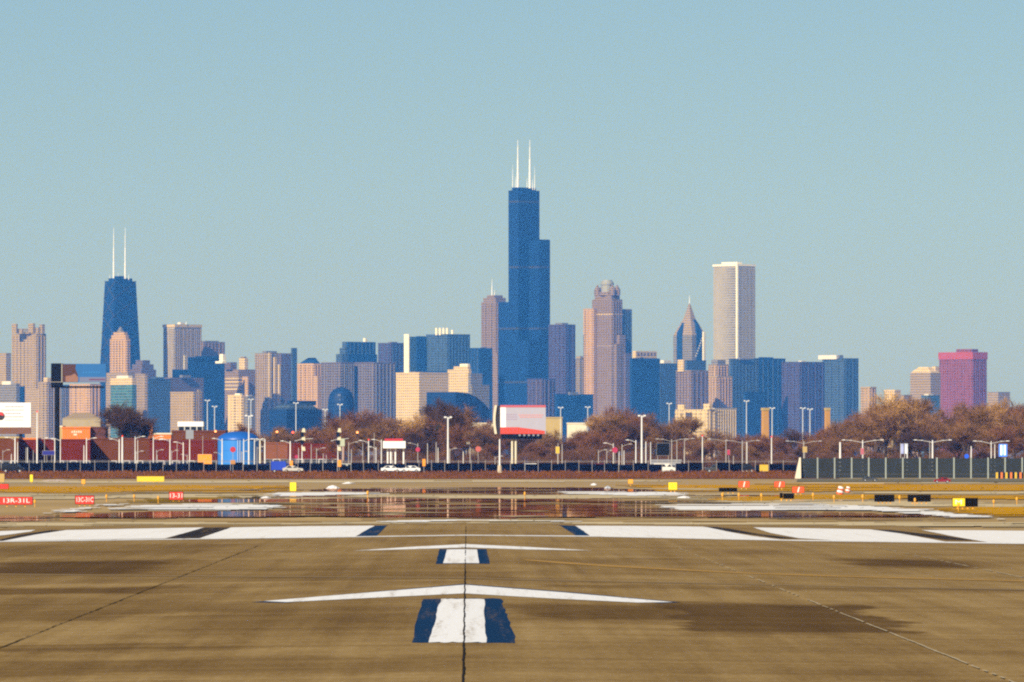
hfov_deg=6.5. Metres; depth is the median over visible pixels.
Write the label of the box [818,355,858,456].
office tower
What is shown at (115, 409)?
bare tree
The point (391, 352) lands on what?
office tower
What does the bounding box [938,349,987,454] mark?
office tower
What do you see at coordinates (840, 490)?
striped drum
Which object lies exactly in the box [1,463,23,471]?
parked van
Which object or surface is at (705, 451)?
bare tree
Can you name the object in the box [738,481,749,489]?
airfield sign
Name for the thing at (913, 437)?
bare tree
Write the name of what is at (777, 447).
bare tree
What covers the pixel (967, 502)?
airfield sign
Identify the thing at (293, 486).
airfield sign
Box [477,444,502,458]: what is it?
bare tree
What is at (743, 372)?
office tower
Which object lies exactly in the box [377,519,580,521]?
painted stripe
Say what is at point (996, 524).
taxiway
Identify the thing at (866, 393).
office tower
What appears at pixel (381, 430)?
bare tree
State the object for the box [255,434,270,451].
bare tree
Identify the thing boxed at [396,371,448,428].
office tower
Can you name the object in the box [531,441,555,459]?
bare tree
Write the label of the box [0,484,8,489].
airfield sign
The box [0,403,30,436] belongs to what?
billboard
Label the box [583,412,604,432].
bare tree
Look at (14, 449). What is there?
street lamp
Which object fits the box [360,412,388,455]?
bare tree
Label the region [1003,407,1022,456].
bare tree
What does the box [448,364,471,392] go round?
office tower
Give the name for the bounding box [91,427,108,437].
storefront
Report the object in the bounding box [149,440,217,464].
warehouse
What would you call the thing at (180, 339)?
office tower
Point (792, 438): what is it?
bare tree
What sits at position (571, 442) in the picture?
bare tree
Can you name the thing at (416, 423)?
bare tree
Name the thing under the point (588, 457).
undergrowth
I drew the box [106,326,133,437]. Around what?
office tower
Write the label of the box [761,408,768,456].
brick chimney
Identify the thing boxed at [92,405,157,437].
bare tree
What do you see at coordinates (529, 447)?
bare tree
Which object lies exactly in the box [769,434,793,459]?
bare tree
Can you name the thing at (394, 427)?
bare tree
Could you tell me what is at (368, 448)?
street lamp
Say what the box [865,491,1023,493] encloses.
taxiway
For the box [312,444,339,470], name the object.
shop building
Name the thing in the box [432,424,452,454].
bare tree
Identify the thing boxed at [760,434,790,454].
bare tree
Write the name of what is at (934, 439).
bare tree
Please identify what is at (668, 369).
office tower
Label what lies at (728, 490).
airfield sign
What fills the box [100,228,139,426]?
tapering tower
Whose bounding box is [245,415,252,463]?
street lamp
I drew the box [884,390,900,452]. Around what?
office tower
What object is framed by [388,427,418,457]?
bare tree
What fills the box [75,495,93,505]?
airfield sign
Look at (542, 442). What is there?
bare tree
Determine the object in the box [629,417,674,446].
bare tree
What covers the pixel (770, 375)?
office tower
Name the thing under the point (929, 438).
bare tree
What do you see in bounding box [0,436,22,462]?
warehouse
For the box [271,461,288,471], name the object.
box truck
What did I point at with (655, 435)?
bare tree
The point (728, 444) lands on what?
bare tree
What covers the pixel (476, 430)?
bare tree
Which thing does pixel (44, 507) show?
ground
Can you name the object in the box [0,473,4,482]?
airfield sign
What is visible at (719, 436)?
bare tree
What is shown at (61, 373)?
billboard
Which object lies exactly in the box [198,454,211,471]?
construction sign
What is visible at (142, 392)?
office tower
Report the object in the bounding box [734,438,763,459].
bare tree
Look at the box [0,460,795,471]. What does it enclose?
perimeter fence
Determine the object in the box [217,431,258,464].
storage tank
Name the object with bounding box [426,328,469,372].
office tower
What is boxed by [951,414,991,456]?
bare tree
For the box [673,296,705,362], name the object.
office tower
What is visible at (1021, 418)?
bare tree
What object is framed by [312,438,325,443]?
bare tree
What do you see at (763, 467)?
warning box
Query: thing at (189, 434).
sign
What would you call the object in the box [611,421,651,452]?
bare tree
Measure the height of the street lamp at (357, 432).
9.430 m
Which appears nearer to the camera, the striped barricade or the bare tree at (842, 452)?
the striped barricade
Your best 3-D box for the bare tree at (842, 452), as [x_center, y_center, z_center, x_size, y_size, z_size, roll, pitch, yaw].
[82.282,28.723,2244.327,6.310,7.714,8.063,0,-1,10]
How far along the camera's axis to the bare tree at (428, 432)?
2244.37 m
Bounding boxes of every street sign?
[42,451,54,454]
[556,447,559,463]
[656,443,669,463]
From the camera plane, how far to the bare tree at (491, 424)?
2455.49 m
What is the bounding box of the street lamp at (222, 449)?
[212,438,222,463]
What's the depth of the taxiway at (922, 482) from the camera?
1494.82 m
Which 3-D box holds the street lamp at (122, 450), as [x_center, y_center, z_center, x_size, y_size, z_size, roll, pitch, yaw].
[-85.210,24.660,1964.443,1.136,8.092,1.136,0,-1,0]
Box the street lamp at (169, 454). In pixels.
[162,438,170,464]
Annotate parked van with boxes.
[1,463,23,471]
[341,463,350,465]
[654,463,674,470]
[734,463,754,471]
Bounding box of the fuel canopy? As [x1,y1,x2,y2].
[383,439,405,463]
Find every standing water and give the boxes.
[0,515,51,521]
[35,501,978,519]
[178,498,687,502]
[334,487,654,492]
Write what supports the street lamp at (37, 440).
on the ground at (44, 507)
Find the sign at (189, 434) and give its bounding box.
[186,430,193,461]
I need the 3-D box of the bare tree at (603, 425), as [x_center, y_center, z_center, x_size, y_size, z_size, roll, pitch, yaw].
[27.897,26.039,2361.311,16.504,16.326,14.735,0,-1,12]
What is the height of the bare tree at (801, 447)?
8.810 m
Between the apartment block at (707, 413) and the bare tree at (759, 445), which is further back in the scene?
the apartment block at (707, 413)
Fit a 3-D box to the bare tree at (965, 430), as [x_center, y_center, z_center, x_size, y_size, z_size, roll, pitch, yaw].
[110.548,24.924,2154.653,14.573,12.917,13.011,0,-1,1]
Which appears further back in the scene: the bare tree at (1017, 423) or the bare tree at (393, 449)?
the bare tree at (393, 449)
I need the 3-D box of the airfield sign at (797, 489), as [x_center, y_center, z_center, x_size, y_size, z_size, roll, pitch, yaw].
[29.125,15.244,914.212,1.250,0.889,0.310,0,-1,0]
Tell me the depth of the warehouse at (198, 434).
2299.50 m
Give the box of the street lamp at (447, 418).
[444,416,451,462]
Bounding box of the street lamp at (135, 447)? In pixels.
[135,436,144,462]
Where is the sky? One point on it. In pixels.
(312, 177)
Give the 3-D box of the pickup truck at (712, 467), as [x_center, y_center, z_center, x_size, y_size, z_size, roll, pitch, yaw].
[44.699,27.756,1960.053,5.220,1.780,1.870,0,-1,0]
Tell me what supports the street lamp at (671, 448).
on the ground at (44, 507)
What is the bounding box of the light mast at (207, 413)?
[205,400,209,429]
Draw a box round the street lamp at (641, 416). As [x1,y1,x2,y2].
[638,415,645,462]
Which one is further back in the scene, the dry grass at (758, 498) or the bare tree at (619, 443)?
the bare tree at (619, 443)
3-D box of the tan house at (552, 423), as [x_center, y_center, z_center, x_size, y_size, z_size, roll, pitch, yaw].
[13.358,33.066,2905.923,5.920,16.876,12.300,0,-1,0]
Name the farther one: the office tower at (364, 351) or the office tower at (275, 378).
the office tower at (364, 351)
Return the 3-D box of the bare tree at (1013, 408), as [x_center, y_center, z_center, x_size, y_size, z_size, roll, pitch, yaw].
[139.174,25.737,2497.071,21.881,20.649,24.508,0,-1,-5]
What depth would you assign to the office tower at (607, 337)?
14015.68 m
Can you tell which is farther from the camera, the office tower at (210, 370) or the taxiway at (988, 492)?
the office tower at (210, 370)
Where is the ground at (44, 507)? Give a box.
[0,471,1023,530]
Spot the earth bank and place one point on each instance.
(392, 477)
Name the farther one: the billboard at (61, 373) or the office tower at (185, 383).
the office tower at (185, 383)
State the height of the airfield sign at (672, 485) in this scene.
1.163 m
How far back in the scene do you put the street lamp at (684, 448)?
1999.99 m
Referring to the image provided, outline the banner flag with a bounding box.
[900,443,903,457]
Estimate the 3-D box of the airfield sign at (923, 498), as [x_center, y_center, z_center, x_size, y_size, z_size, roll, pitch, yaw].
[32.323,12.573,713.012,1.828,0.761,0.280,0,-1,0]
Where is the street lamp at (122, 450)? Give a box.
[121,435,122,462]
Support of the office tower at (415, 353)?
on the ground at (44, 507)
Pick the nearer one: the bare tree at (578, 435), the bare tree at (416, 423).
the bare tree at (416, 423)
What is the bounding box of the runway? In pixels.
[0,521,1023,681]
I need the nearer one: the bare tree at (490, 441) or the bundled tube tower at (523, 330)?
the bare tree at (490, 441)
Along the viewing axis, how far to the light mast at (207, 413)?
2899.37 m
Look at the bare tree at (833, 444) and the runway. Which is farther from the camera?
the bare tree at (833, 444)
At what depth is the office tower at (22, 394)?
13701.37 m
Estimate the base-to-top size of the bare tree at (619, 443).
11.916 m
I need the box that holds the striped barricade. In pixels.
[996,472,1023,478]
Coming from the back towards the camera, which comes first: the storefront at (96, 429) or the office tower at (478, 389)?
the office tower at (478, 389)
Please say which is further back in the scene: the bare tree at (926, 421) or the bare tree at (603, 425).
the bare tree at (603, 425)
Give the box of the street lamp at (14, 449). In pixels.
[5,437,15,462]
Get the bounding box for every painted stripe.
[53,504,115,511]
[118,504,284,508]
[267,492,379,495]
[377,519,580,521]
[558,491,685,495]
[654,503,988,516]
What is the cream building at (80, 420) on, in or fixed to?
on the ground at (44, 507)
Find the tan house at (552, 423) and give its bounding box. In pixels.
[544,417,562,454]
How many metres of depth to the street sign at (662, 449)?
1989.95 m
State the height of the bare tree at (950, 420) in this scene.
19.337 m
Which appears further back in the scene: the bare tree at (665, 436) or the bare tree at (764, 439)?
the bare tree at (764, 439)
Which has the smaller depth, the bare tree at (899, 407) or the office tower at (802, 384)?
the bare tree at (899, 407)
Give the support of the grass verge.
on the ground at (44, 507)
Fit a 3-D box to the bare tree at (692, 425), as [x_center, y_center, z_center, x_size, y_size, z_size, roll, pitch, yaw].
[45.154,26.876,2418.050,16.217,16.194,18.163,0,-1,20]
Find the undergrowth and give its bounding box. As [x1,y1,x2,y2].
[261,446,1023,470]
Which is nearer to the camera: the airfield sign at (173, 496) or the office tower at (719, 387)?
the airfield sign at (173, 496)
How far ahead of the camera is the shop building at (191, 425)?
2419.39 m
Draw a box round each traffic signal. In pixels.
[296,428,312,462]
[332,428,348,460]
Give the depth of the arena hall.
8212.95 m
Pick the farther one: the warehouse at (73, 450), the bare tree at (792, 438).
the bare tree at (792, 438)
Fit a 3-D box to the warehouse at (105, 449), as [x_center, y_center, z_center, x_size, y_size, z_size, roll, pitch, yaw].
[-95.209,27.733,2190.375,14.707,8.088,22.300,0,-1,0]
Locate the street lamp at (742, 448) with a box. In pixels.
[725,440,759,471]
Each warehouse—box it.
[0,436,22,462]
[20,438,40,462]
[39,439,91,462]
[89,438,152,469]
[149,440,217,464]
[171,430,227,439]
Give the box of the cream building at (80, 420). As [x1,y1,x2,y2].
[62,413,101,426]
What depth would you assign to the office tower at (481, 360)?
13911.75 m
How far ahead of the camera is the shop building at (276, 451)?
2189.57 m
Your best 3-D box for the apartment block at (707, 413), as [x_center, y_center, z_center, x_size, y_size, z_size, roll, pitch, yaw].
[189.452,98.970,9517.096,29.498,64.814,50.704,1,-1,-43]
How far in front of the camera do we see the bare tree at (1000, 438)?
2182.02 m
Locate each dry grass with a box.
[0,485,297,492]
[148,497,265,503]
[636,483,1023,491]
[708,495,1023,500]
[924,507,1023,515]
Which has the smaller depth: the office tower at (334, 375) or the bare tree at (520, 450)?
the bare tree at (520, 450)
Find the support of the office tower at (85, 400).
on the ground at (44, 507)
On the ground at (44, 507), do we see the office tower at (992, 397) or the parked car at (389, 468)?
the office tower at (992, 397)
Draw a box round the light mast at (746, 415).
[744,400,748,434]
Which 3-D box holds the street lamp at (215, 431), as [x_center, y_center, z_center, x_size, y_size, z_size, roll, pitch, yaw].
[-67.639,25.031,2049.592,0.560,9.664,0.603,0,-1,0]
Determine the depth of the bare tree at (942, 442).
2493.12 m
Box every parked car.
[282,466,302,471]
[381,466,399,471]
[400,466,419,471]
[862,476,877,480]
[933,477,950,482]
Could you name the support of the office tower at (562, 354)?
on the ground at (44, 507)
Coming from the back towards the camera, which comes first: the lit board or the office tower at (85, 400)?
the office tower at (85, 400)
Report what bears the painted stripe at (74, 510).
on the ground at (44, 507)
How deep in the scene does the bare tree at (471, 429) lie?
2447.79 m
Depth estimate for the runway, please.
193.85 m
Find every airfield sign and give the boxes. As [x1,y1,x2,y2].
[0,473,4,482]
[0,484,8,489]
[0,497,32,506]
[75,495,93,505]
[137,476,163,482]
[169,492,182,500]
[290,482,296,491]
[668,482,676,491]
[719,488,736,493]
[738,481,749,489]
[774,481,784,489]
[783,493,793,500]
[792,486,803,494]
[874,495,893,503]
[908,495,930,503]
[952,498,977,509]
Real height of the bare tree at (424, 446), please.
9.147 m
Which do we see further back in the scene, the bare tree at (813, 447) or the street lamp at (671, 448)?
the bare tree at (813, 447)
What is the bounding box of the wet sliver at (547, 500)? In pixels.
[239,487,851,514]
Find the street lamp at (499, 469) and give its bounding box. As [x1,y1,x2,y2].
[497,439,501,472]
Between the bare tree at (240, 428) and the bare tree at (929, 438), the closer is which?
the bare tree at (929, 438)
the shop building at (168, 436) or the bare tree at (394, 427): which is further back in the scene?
the bare tree at (394, 427)
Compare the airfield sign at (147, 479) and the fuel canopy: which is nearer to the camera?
the airfield sign at (147, 479)
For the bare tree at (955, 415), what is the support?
on the ground at (44, 507)
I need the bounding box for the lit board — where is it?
[999,444,1006,456]
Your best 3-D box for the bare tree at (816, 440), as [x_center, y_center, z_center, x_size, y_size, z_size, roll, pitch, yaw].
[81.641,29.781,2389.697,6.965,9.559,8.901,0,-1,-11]
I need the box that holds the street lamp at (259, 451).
[259,440,260,462]
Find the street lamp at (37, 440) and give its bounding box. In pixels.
[36,411,37,462]
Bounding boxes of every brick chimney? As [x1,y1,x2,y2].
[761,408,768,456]
[824,408,830,450]
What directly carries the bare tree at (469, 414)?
on the ground at (44, 507)
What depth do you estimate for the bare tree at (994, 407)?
2296.30 m
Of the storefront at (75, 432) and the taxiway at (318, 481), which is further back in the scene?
the storefront at (75, 432)
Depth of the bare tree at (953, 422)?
2393.53 m
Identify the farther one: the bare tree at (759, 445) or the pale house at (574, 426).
the pale house at (574, 426)
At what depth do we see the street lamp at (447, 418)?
1989.68 m
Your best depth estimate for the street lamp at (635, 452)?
1961.95 m
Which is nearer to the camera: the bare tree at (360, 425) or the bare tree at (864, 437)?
the bare tree at (864, 437)
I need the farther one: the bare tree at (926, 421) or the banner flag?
the bare tree at (926, 421)
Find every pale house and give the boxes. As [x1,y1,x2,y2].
[466,423,492,453]
[566,423,586,454]
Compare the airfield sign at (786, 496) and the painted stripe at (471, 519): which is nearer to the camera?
the painted stripe at (471, 519)
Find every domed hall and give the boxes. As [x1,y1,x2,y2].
[328,387,354,462]
[427,392,488,457]
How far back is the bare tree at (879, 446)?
2400.62 m
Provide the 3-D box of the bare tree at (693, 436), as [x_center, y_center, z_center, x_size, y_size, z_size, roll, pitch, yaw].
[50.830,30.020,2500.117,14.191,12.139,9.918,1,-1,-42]
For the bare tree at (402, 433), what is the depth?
2318.16 m
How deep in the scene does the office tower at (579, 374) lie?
14404.54 m
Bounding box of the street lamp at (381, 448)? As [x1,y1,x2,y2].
[371,439,381,462]
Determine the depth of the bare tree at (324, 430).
2422.02 m
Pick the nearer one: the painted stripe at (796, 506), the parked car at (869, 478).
the painted stripe at (796, 506)
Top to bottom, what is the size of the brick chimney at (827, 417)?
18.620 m
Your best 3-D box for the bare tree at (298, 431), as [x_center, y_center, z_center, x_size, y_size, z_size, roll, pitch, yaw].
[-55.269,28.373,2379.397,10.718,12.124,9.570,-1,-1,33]
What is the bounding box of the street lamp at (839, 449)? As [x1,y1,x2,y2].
[839,442,840,457]
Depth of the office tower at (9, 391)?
13508.25 m
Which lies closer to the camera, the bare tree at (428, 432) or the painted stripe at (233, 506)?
the painted stripe at (233, 506)
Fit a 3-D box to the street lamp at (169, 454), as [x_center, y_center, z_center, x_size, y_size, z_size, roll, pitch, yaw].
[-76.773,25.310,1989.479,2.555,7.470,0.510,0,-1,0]
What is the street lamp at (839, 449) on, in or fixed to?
on the ground at (44, 507)
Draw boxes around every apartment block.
[675,404,716,459]
[713,408,736,456]
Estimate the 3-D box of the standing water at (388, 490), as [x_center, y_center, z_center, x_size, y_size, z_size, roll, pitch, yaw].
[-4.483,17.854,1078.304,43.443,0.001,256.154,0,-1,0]
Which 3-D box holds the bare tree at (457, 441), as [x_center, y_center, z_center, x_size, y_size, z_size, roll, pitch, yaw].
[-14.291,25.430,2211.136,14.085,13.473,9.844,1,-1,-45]
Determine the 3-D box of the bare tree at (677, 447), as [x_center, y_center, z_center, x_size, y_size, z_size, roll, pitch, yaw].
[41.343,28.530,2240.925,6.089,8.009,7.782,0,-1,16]
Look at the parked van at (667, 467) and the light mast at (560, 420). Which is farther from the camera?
the light mast at (560, 420)
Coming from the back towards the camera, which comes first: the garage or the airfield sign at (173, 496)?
the garage
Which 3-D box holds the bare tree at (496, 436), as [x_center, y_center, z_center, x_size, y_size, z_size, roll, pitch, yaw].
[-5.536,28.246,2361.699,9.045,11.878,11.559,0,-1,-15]
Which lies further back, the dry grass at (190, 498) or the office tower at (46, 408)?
the office tower at (46, 408)
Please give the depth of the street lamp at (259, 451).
1999.43 m
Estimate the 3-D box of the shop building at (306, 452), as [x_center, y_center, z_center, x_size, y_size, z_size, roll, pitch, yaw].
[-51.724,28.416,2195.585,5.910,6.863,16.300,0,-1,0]
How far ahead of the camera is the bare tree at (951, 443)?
2171.82 m
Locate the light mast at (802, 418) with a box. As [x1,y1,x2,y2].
[800,407,805,439]
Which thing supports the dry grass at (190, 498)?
on the ground at (44, 507)
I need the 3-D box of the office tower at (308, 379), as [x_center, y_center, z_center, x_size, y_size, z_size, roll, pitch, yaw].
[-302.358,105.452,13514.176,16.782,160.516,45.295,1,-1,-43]
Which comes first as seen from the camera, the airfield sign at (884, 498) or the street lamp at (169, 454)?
the airfield sign at (884, 498)
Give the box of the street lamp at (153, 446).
[153,436,163,462]
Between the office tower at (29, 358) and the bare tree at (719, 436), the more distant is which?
the office tower at (29, 358)
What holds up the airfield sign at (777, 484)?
on the ground at (44, 507)
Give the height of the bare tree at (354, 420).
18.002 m
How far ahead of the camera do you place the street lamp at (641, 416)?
1989.90 m
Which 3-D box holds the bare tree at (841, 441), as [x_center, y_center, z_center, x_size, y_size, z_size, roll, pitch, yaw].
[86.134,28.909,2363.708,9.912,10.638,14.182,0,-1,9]
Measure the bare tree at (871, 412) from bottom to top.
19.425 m
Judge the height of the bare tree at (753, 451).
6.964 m
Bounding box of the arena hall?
[269,401,321,437]
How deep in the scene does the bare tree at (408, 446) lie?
2263.78 m
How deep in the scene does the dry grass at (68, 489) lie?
1138.70 m
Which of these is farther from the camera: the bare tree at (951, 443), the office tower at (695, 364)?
the office tower at (695, 364)
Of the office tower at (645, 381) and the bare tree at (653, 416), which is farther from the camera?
the office tower at (645, 381)
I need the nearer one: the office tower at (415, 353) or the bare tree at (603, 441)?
the bare tree at (603, 441)
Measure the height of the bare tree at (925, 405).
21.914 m
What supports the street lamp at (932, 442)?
on the ground at (44, 507)
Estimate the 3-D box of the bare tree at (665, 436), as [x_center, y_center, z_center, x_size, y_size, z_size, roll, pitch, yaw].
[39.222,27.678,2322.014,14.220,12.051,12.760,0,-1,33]
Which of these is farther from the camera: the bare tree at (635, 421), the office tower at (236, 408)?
the office tower at (236, 408)
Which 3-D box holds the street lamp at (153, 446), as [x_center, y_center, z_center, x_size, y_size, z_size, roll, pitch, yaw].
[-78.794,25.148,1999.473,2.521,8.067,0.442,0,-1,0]
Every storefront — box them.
[60,427,90,438]
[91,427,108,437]
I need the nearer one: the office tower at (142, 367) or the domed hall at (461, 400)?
the domed hall at (461, 400)
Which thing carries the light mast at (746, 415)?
on the ground at (44, 507)
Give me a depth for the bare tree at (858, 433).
2428.23 m
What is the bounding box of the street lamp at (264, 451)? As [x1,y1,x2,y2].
[256,438,265,462]
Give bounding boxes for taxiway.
[0,494,299,498]
[0,522,1023,526]
[5,480,662,482]
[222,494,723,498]
[688,496,1023,506]
[804,482,1023,483]
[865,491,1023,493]
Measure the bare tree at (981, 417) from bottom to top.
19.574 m
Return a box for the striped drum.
[836,486,843,494]
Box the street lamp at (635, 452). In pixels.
[630,440,636,462]
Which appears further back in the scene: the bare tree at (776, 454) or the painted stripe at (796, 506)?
the bare tree at (776, 454)
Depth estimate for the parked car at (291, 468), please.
1935.74 m
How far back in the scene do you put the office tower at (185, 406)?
12410.90 m
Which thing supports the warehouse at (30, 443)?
on the ground at (44, 507)
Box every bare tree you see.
[92,400,157,437]
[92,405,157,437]
[229,422,257,435]
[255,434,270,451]
[258,424,299,444]
[261,426,297,449]
[289,428,313,442]
[301,427,351,451]
[310,424,349,446]
[312,427,355,462]
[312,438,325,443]
[317,409,355,453]
[321,406,395,462]
[325,419,366,461]
[328,417,379,460]
[347,425,381,462]
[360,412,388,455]
[362,418,400,455]
[370,439,392,462]
[376,415,406,438]
[385,412,426,438]
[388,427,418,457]
[392,437,424,458]
[396,426,432,451]
[404,424,451,452]
[413,400,478,423]
[413,435,444,457]
[419,418,455,440]
[423,393,469,455]
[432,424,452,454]
[433,423,479,461]
[451,409,476,451]
[452,403,482,426]
[461,424,496,442]
[464,432,502,458]
[468,419,508,444]
[473,429,508,450]
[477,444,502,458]
[504,439,533,457]
[505,446,525,459]
[520,441,536,457]
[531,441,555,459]
[532,435,553,456]
[535,429,568,446]
[547,438,581,454]
[551,425,605,452]
[553,441,575,454]
[570,430,600,451]
[573,446,587,453]
[580,430,612,456]
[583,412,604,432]
[589,402,646,452]
[589,428,617,450]
[590,411,630,457]
[599,428,639,460]
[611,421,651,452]
[618,412,653,452]
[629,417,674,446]
[637,412,661,449]
[638,423,663,457]
[646,425,685,448]
[657,412,704,449]
[670,440,689,454]
[670,441,685,459]
[683,431,713,459]
[685,438,708,456]
[686,438,711,457]
[690,445,710,459]
[696,439,723,457]
[701,426,739,456]
[716,437,738,455]
[716,447,745,461]
[734,432,756,454]
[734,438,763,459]
[741,445,763,460]
[742,433,770,452]
[747,437,773,454]
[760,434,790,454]
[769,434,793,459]
[770,435,791,454]
[772,452,785,459]
[779,426,818,451]
[787,446,812,469]
[791,432,817,457]
[793,441,813,457]
[800,438,826,457]
[806,437,828,456]
[813,422,856,453]
[817,419,858,457]
[817,435,856,457]
[824,435,855,454]
[831,444,849,457]
[834,413,873,457]
[837,419,889,455]
[845,426,877,453]
[847,398,907,452]
[847,408,922,456]
[850,414,921,457]
[853,408,888,454]
[855,405,912,451]
[866,389,923,457]
[875,405,943,451]
[886,393,941,420]
[886,408,917,456]
[887,428,930,457]
[907,418,951,456]
[909,419,945,450]
[910,430,938,457]
[930,397,1011,455]
[931,417,978,450]
[932,402,990,451]
[935,418,961,451]
[939,403,1006,452]
[942,433,976,457]
[947,422,997,456]
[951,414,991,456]
[979,422,1016,457]
[980,396,1013,454]
[980,424,1023,457]
[990,406,1023,457]
[997,398,1023,457]
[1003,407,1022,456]
[1004,427,1023,454]
[1013,413,1023,435]
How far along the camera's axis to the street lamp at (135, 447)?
1984.39 m
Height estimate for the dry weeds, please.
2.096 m
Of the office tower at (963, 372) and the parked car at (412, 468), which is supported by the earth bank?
the parked car at (412, 468)
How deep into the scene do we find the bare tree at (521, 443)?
2412.70 m
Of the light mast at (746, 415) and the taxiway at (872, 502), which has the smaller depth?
the taxiway at (872, 502)
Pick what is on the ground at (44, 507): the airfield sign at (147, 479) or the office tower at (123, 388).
the office tower at (123, 388)
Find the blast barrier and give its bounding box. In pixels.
[795,457,1023,478]
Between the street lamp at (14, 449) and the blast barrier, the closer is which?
the blast barrier
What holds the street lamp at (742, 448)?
on the road
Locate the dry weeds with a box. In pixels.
[0,468,795,478]
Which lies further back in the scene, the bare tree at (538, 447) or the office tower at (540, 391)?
the office tower at (540, 391)
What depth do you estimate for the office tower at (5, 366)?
14301.54 m
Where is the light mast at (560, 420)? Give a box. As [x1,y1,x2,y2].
[558,407,562,436]
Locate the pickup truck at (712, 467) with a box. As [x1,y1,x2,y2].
[705,464,715,471]
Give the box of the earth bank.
[6,472,840,478]
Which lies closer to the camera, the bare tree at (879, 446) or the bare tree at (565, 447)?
the bare tree at (565, 447)
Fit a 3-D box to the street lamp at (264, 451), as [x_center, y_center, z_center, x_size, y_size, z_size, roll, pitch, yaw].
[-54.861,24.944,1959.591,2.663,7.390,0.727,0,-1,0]
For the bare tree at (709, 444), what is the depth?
2344.23 m
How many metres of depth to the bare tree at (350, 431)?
2308.89 m
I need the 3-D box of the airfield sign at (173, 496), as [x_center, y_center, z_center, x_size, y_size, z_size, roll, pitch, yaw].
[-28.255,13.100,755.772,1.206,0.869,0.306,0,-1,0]
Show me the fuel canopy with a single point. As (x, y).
(393, 443)
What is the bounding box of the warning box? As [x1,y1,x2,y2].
[760,465,767,470]
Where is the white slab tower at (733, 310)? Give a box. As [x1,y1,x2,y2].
[713,262,755,363]
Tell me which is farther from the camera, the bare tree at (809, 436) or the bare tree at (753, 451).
the bare tree at (809, 436)
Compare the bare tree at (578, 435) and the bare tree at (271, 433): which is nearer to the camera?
the bare tree at (578, 435)
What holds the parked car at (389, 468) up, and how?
on the earth bank
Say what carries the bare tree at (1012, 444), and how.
on the ground at (44, 507)
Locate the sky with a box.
[0,0,1023,412]
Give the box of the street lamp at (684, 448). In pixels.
[684,438,694,462]
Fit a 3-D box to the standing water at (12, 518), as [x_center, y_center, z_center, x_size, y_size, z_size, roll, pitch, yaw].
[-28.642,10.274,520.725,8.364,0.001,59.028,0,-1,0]
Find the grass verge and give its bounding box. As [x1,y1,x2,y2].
[797,479,1023,481]
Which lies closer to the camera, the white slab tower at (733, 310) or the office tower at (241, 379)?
the office tower at (241, 379)
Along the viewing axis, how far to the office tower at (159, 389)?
12912.64 m
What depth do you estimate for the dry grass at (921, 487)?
1183.92 m
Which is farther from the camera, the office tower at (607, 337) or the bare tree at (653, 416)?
the office tower at (607, 337)
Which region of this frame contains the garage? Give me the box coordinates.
[651,460,681,471]
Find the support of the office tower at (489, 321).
on the ground at (44, 507)
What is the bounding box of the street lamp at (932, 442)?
[915,439,949,457]
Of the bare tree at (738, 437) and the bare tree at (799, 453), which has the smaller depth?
the bare tree at (799, 453)
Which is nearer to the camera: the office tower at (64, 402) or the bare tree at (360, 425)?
the bare tree at (360, 425)
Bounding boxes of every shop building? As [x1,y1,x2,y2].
[148,425,172,439]
[178,422,204,429]
[265,442,289,462]
[288,443,312,463]
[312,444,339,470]
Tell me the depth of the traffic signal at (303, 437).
1974.36 m
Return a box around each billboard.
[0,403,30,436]
[51,363,105,462]
[493,405,545,463]
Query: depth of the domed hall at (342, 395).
8602.69 m
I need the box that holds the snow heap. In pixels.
[326,485,339,488]
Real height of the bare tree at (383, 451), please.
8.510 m
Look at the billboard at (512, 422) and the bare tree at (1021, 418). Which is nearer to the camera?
the billboard at (512, 422)
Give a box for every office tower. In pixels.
[0,353,10,383]
[0,381,19,435]
[12,323,45,437]
[20,386,24,437]
[38,378,54,438]
[60,385,69,425]
[69,384,100,417]
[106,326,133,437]
[110,376,136,437]
[130,360,155,378]
[135,374,147,437]
[148,377,170,432]
[163,322,201,377]
[164,375,203,421]
[170,390,201,432]
[172,354,225,429]
[201,341,224,355]
[225,357,254,430]
[228,393,244,431]
[245,395,254,432]
[255,348,296,459]
[297,358,320,409]
[321,362,354,428]
[336,338,376,361]
[354,362,395,461]
[378,342,403,372]
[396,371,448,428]
[404,334,426,372]
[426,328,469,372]
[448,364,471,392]
[468,374,488,407]
[470,347,492,422]
[481,290,505,412]
[527,379,554,459]
[548,323,575,393]
[555,392,593,448]
[575,356,582,393]
[583,280,631,456]
[630,351,659,453]
[660,360,677,454]
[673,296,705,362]
[676,360,707,409]
[685,360,705,370]
[708,360,731,407]
[729,358,757,441]
[743,392,767,443]
[753,357,785,454]
[781,361,824,456]
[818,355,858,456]
[860,387,875,456]
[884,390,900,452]
[901,395,911,450]
[910,366,940,457]
[921,394,939,456]
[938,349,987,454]
[987,392,1009,456]
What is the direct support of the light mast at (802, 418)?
on the ground at (44, 507)
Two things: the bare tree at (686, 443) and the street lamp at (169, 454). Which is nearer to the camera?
the street lamp at (169, 454)
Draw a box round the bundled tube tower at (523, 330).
[498,147,549,462]
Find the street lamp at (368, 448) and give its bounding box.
[358,439,368,462]
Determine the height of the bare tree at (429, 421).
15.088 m
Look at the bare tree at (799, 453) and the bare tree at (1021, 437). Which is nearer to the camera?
the bare tree at (799, 453)
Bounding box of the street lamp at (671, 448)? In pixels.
[657,438,685,465]

